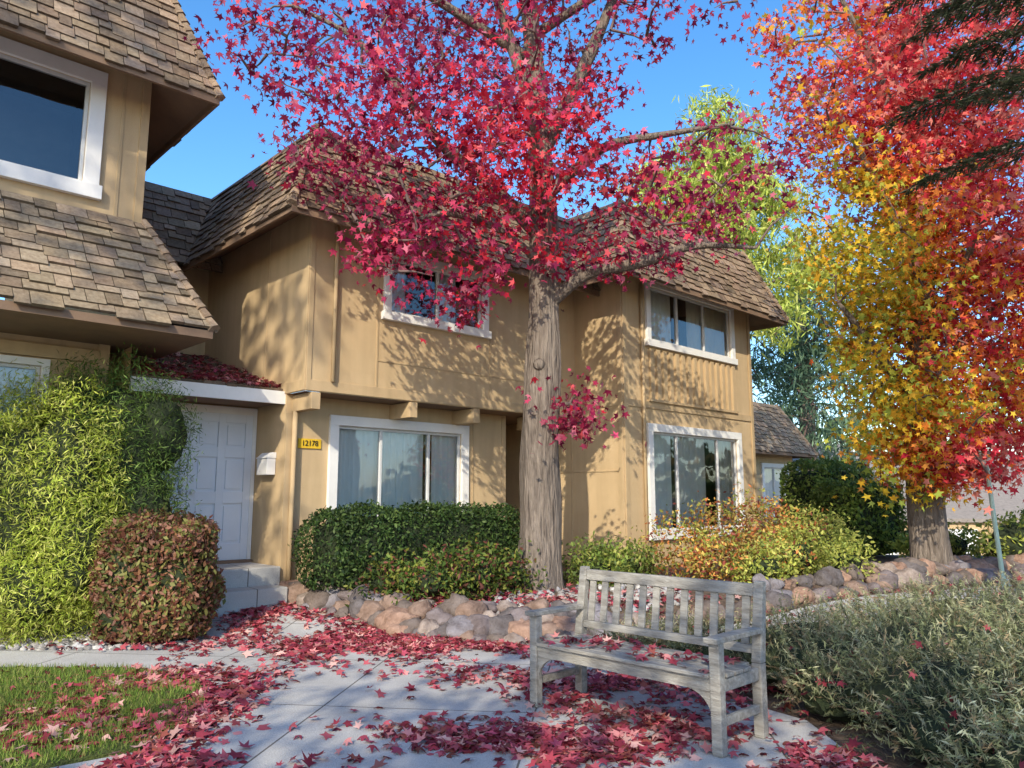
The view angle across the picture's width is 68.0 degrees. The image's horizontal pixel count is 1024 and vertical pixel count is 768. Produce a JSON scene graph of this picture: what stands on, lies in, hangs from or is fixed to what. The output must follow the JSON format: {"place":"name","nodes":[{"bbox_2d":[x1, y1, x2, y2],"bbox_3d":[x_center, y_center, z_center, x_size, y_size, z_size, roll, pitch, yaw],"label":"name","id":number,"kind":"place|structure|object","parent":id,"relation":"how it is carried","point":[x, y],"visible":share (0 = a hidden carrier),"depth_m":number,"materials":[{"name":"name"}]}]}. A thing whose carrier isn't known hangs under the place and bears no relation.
{"place":"outdoors","nodes":[
{"label":"outdoors","id":0,"kind":"place"},
{"bbox_2d":[0,661,209,767],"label":"lawn","id":1,"kind":"structure","parent":0,"point":[88,757],"depth_m":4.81,"materials":[{"name":"green plant"}]},
{"bbox_2d":[0,586,1017,767],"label":"concrete path","id":2,"kind":"structure","parent":0,"point":[327,696],"depth_m":5.33,"materials":[{"name":"grey concrete"}]},
{"bbox_2d":[0,565,1013,767],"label":"fallen leaves","id":3,"kind":"object","parent":2,"relation":"on","point":[612,742],"visible":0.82,"depth_m":5.11,"materials":[{"name":"red plant"}]},
{"bbox_2d":[525,566,768,757],"bbox_3d":[0.861,1.765,5.093,0.646,0.930,1.545,8,-12,-44],"label":"park bench","id":4,"kind":"object","parent":2,"relation":"on","point":[713,676],"visible":0.98,"depth_m":5.03,"materials":[{"name":"grey wood"}]},
{"bbox_2d":[975,451,1008,585],"bbox_3d":[7.150,2.002,11.329,0.380,2.020,0.380,0,-8,0],"label":"garden lamp post","id":5,"kind":"object","parent":2,"relation":"on","point":[996,534],"visible":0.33,"depth_m":11.29,"materials":[{"name":"grey metal"}]},
{"bbox_2d":[0,0,1023,461],"label":"sky","id":6,"kind":"structure","parent":0,"point":[216,153],"materials":[{"name":"blue"}]},
{"bbox_2d":[90,543,1023,767],"bbox_3d":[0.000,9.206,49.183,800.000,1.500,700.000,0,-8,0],"label":"ground","id":7,"kind":"structure","parent":0,"point":[817,721],"depth_m":5.27,"materials":[{"name":"soil"}]},
{"bbox_2d":[0,354,135,648],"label":"bamboo shrub","id":8,"kind":"object","parent":7,"relation":"on","point":[52,518],"visible":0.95,"depth_m":7.79,"materials":[{"name":"green plant"}]},
{"bbox_2d":[0,619,213,650],"bbox_3d":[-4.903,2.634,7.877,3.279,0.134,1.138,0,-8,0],"label":"gravel stones","id":9,"kind":"object","parent":7,"relation":"on","point":[66,642],"visible":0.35,"depth_m":7.56,"materials":[{"name":"grey gravel"}]},
{"bbox_2d":[83,505,226,643],"bbox_3d":[-3.739,1.956,7.991,1.401,1.389,1.249,1,-8,-6],"label":"trimmed bush","id":10,"kind":"object","parent":9,"relation":"on","point":[150,582],"visible":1,"depth_m":7.58,"materials":[{"name":"brown plant"}]},
{"bbox_2d":[9,341,206,620],"bbox_3d":[-4.640,1.191,8.541,2.246,3.415,1.407,0,-8,0],"label":"podocarpus shrub","id":11,"kind":"object","parent":7,"relation":"on","point":[156,435],"visible":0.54,"depth_m":8.49,"materials":[{"name":"green plant"}]},
{"bbox_2d":[0,0,225,632],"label":"townhouse","id":12,"kind":"structure","parent":7,"relation":"on","point":[105,105],"depth_m":8.85,"materials":[{"name":"beige paint"}]},
{"bbox_2d":[0,354,50,430],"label":"lower window frame","id":13,"kind":"structure","parent":12,"relation":"in","point":[20,360],"depth_m":8.51,"materials":[{"name":"white paint"}]},
{"bbox_2d":[0,59,84,178],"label":"window pane","id":14,"kind":"structure","parent":12,"relation":"in","point":[41,114],"depth_m":9.68,"materials":[{"name":"glass"}]},
{"bbox_2d":[0,36,107,200],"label":"upper window frame","id":15,"kind":"structure","parent":12,"relation":"in","point":[89,187],"depth_m":8.95,"materials":[{"name":"white paint"}]},
{"bbox_2d":[288,499,519,590],"bbox_3d":[-1.242,2.135,10.389,3.749,1.133,1.116,8,-12,-43],"label":"boxwood hedge","id":16,"kind":"object","parent":7,"relation":"on","point":[340,538],"visible":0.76,"depth_m":9.62,"materials":[{"name":"green plant"}]},
{"bbox_2d":[75,123,789,615],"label":"townhouse","id":17,"kind":"structure","parent":7,"relation":"on","point":[391,409],"depth_m":11.72,"materials":[{"name":"beige paint"}]},
{"bbox_2d":[161,402,257,563],"bbox_3d":[-4.283,1.313,9.974,1.885,2.130,0.120,8,-12,-43],"label":"front door","id":18,"kind":"structure","parent":17,"relation":"in","point":[224,485],"depth_m":10.35,"materials":[{"name":"white paint"}]},
{"bbox_2d":[326,415,468,515],"bbox_3d":[-1.635,1.502,11.332,2.590,1.910,0.150,8,-12,-43],"label":"living window frame","id":19,"kind":"structure","parent":17,"relation":"in","point":[336,422],"depth_m":11.30,"materials":[{"name":"white paint"}]},
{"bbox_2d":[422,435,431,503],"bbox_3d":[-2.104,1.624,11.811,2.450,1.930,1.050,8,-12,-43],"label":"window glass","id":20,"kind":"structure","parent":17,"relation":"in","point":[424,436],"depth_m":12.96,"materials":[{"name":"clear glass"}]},
{"bbox_2d":[381,249,491,338],"bbox_3d":[-1.117,-1.341,11.552,2.050,1.060,0.150,8,-12,-43],"label":"upper window frame","id":21,"kind":"structure","parent":17,"relation":"in","point":[387,313],"depth_m":11.52,"materials":[{"name":"white paint"}]},
{"bbox_2d":[405,266,475,326],"bbox_3d":[-1.586,-1.220,12.032,1.950,1.120,1.050,8,-12,-43],"label":"upper window room","id":22,"kind":"structure","parent":17,"relation":"in","point":[416,304],"depth_m":12.72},
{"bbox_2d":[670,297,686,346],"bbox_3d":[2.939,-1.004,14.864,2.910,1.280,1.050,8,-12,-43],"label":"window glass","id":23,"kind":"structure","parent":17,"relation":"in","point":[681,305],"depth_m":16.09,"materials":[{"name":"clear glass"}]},
{"bbox_2d":[644,282,737,365],"bbox_3d":[3.408,-1.126,14.384,3.010,1.220,0.150,8,-12,-43],"label":"bedroom window frame","id":24,"kind":"structure","parent":17,"relation":"in","point":[729,328],"depth_m":14.28,"materials":[{"name":"white paint"}]},
{"bbox_2d":[670,436,716,527],"bbox_3d":[2.960,1.927,14.453,3.010,2.000,1.050,8,-12,-43],"label":"window glass","id":25,"kind":"structure","parent":17,"relation":"in","point":[708,444],"depth_m":15.51,"materials":[{"name":"clear glass"}]},
{"bbox_2d":[646,423,744,540],"bbox_3d":[3.429,1.806,13.973,3.150,1.980,0.150,8,-12,-43],"label":"front window frame","id":26,"kind":"structure","parent":17,"relation":"in","point":[652,429],"depth_m":13.68,"materials":[{"name":"white paint"}]},
{"bbox_2d":[343,532,549,615],"bbox_3d":[-0.717,2.306,9.176,2.608,1.084,1.256,2,-9,-15],"label":"shrub","id":27,"kind":"object","parent":7,"relation":"on","point":[478,572],"visible":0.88,"depth_m":9.03,"materials":[{"name":"green plant"}]},
{"bbox_2d":[182,0,849,592],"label":"sweetgum tree","id":28,"kind":"object","parent":7,"relation":"on","point":[544,124],"visible":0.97,"depth_m":9.61,"materials":[{"name":"red plant"}]},
{"bbox_2d":[494,583,690,613],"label":"bed pebbles","id":29,"kind":"object","parent":7,"relation":"on","point":[611,589],"visible":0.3,"depth_m":9.13,"materials":[{"name":"grey gravel"}]},
{"bbox_2d":[562,530,671,586],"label":"shrub","id":30,"kind":"object","parent":7,"relation":"on","point":[595,559],"visible":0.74,"depth_m":10.37,"materials":[{"name":"green plant"}]},
{"bbox_2d":[279,553,1023,643],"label":"rock border","id":31,"kind":"object","parent":7,"relation":"on","point":[463,617],"visible":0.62,"depth_m":8.79,"materials":[{"name":"brown stone"}]},
{"bbox_2d":[604,84,854,358],"bbox_3d":[7.379,-2.279,25.728,8.534,17.008,5.349,0,-8,0],"label":"deciduous tree","id":32,"kind":"object","parent":7,"relation":"on","point":[762,262],"visible":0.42,"depth_m":25.36,"materials":[{"name":"green plant"}]},
{"bbox_2d":[629,482,833,581],"bbox_3d":[3.464,2.266,11.094,3.479,1.681,2.051,4,-9,-24],"label":"nandina shrub","id":33,"kind":"object","parent":7,"relation":"on","point":[691,555],"visible":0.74,"depth_m":10.97,"materials":[{"name":"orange plant"}]},
{"bbox_2d":[753,402,818,541],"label":"townhouse","id":34,"kind":"structure","parent":7,"relation":"on","point":[781,440],"depth_m":23.02,"materials":[{"name":"beige paint"}]},
{"bbox_2d":[761,463,788,516],"bbox_3d":[7.974,3.210,22.990,1.700,1.590,0.150,8,-12,-43],"label":"window frame","id":35,"kind":"structure","parent":34,"relation":"in","point":[763,465],"depth_m":22.84,"materials":[{"name":"white paint"}]},
{"bbox_2d":[721,499,884,583],"bbox_3d":[4.105,2.389,11.132,3.173,1.407,1.858,5,-10,-30],"label":"shrub","id":36,"kind":"object","parent":7,"relation":"on","point":[840,555],"visible":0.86,"depth_m":10.82,"materials":[{"name":"green plant"}]},
{"bbox_2d":[587,564,1023,767],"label":"rosemary bush","id":37,"kind":"object","parent":7,"relation":"on","point":[973,667],"visible":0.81,"depth_m":4.98,"materials":[{"name":"green plant"}]},
{"bbox_2d":[624,575,1023,767],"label":"caught leaves","id":38,"kind":"object","parent":37,"relation":"attached to","point":[913,675],"visible":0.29,"depth_m":4.90,"materials":[{"name":"red plant"}]},
{"bbox_2d":[750,229,892,481],"bbox_3d":[11.610,0.521,29.268,8.617,13.500,7.014,0,-8,0],"label":"pine tree","id":39,"kind":"object","parent":7,"relation":"on","point":[803,378],"visible":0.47,"depth_m":28.31,"materials":[{"name":"green plant"}]},
{"bbox_2d":[776,456,874,539],"bbox_3d":[7.191,2.689,17.273,2.451,2.100,1.464,5,-10,-28],"label":"boxwood hedge","id":40,"kind":"object","parent":7,"relation":"on","point":[798,486],"visible":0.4,"depth_m":16.89,"materials":[{"name":"green plant"}]},
{"bbox_2d":[792,444,887,476],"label":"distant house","id":41,"kind":"structure","parent":7,"relation":"on","point":[870,466],"depth_m":36.64,"materials":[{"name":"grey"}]},
{"bbox_2d":[809,477,907,555],"bbox_3d":[6.909,2.612,15.087,2.082,1.536,1.270,5,-10,-28],"label":"boxwood hedge","id":42,"kind":"object","parent":7,"relation":"on","point":[876,525],"visible":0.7,"depth_m":14.63,"materials":[{"name":"green plant"}]},
{"bbox_2d":[731,0,1023,571],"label":"sweetgum tree","id":43,"kind":"object","parent":7,"relation":"on","point":[921,318],"visible":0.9,"depth_m":12.01,"materials":[{"name":"orange plant"}]},
{"bbox_2d":[816,392,1023,460],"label":"distant trees","id":44,"kind":"object","parent":7,"relation":"on","point":[836,419],"depth_m":57.16,"materials":[{"name":"green plant"}]},
{"bbox_2d":[866,476,1023,555],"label":"garage","id":45,"kind":"structure","parent":7,"relation":"on","point":[1003,503],"depth_m":25.92,"materials":[{"name":"beige paint"}]},
{"bbox_2d":[876,455,1023,475],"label":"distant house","id":46,"kind":"structure","parent":7,"relation":"on","point":[1010,471],"depth_m":40.39,"materials":[{"name":"grey"}]},
{"bbox_2d":[877,0,1023,197],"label":"redwood tree","id":47,"kind":"object","parent":7,"relation":"on","point":[1012,83],"visible":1,"depth_m":7.00,"materials":[{"name":"green plant"}]},
{"bbox_2d":[884,506,1023,558],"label":"shrub","id":48,"kind":"object","parent":7,"relation":"on","point":[1011,533],"visible":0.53,"depth_m":13.18,"materials":[{"name":"green plant"}]}
]}

